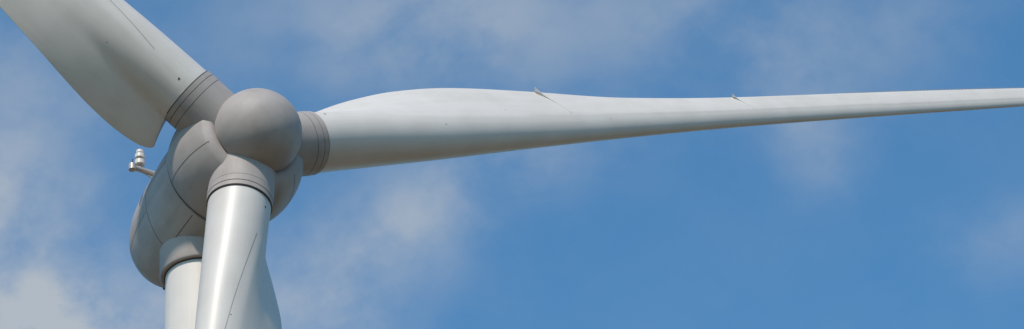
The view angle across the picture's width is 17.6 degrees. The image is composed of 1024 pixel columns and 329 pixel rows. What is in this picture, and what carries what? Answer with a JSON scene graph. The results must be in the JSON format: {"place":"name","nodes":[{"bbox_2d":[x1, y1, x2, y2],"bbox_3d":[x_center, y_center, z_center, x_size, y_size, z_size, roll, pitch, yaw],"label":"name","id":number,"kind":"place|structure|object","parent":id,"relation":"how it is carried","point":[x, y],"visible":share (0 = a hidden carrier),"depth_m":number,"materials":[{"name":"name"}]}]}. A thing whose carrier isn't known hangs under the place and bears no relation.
{"place":"outdoors","nodes":[
{"label":"outdoors","id":0,"kind":"place"},
{"bbox_2d":[129,162,135,171],"bbox_3d":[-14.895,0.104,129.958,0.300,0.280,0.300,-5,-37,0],"label":"sensor","id":1,"kind":"object","parent":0,"point":[132,166],"visible":1,"depth_m":129.86,"materials":[{"name":"white metal"}]},
{"bbox_2d":[0,0,1023,328],"label":"sky","id":2,"kind":"structure","parent":0,"point":[909,221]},
{"bbox_3d":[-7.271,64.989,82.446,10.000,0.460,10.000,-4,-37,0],"label":"foundation","id":3,"kind":"object","parent":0,"visible":0},
{"bbox_2d":[165,259,201,328],"bbox_3d":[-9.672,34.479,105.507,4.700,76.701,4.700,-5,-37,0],"label":"tower","id":4,"kind":"structure","parent":3,"relation":"on","point":[182,280],"depth_m":126.40,"materials":[{"name":"metal"}]},
{"bbox_2d":[129,185,162,287],"bbox_3d":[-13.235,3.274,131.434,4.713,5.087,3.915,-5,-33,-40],"label":"nacelle rear housing","id":5,"kind":"object","parent":4,"relation":"on","point":[145,246],"visible":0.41,"depth_m":129.75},
{"bbox_2d":[136,166,154,175],"bbox_3d":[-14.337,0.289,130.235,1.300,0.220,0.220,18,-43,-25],"label":"mast arm","id":6,"kind":"object","parent":5,"relation":"attached to","point":[145,170],"visible":0.57,"depth_m":130.09},
{"bbox_2d":[135,158,144,166],"bbox_3d":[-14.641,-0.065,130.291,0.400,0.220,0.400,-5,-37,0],"label":"sensor base","id":7,"kind":"object","parent":6,"relation":"attached to","point":[139,161],"visible":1,"depth_m":130.16,"materials":[{"name":"white metal"}]},
{"bbox_2d":[135,152,144,159],"bbox_3d":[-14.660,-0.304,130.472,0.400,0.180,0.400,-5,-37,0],"label":"sensor head","id":8,"kind":"object","parent":7,"relation":"on","point":[139,154],"visible":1,"depth_m":130.34},
{"bbox_2d":[146,152,205,243],"bbox_3d":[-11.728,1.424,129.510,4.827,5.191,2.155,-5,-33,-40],"label":"nacelle generator housing","id":9,"kind":"object","parent":4,"relation":"on","point":[170,212],"visible":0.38,"depth_m":127.75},
{"bbox_2d":[167,120,302,220],"bbox_3d":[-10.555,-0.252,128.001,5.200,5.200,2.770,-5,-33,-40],"label":"hub spinner","id":10,"kind":"object","parent":9,"relation":"attached to","point":[195,171],"visible":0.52,"depth_m":126.43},
{"bbox_2d":[0,0,233,147],"bbox_3d":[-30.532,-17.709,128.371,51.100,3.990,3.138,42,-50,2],"label":"rotor blade","id":11,"kind":"object","parent":10,"relation":"attached to","point":[126,69],"visible":0.97,"depth_m":126.75,"materials":[{"name":"white plastic"}]},
{"bbox_2d":[172,141,208,180],"bbox_3d":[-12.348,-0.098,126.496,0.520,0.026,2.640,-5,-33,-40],"label":"hub panel joint","id":12,"kind":"object","parent":10,"relation":"attached to","point":[188,156],"visible":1,"depth_m":126.14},
{"bbox_2d":[195,152,281,328],"bbox_3d":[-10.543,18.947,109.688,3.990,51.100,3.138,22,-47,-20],"label":"rotor blade","id":13,"kind":"object","parent":10,"relation":"attached to","point":[236,290],"visible":1,"depth_m":123.00,"materials":[{"name":"white plastic"}]},
{"bbox_2d":[215,88,301,171],"bbox_3d":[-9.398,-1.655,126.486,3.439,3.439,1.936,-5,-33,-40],"label":"nose cone","id":14,"kind":"object","parent":10,"relation":"attached to","point":[262,125],"visible":1,"depth_m":125.66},
{"bbox_2d":[297,87,1023,175],"bbox_3d":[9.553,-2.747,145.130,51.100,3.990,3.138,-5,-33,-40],"label":"rotor blade","id":15,"kind":"object","parent":10,"relation":"attached to","point":[403,127],"visible":0.9,"depth_m":136.73,"materials":[{"name":"white plastic"}]},
{"bbox_2d":[159,236,203,287],"bbox_3d":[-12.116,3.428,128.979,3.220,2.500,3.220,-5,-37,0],"label":"yaw collar","id":16,"kind":"object","parent":4,"relation":"on","point":[175,250],"visible":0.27,"depth_m":127.41,"materials":[{"name":"white metal"}]},
{"bbox_2d":[164,257,201,283],"bbox_3d":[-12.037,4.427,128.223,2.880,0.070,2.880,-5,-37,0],"label":"yaw collar lip","id":17,"kind":"object","parent":16,"relation":"attached to","point":[170,267],"visible":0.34,"depth_m":127.26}
]}

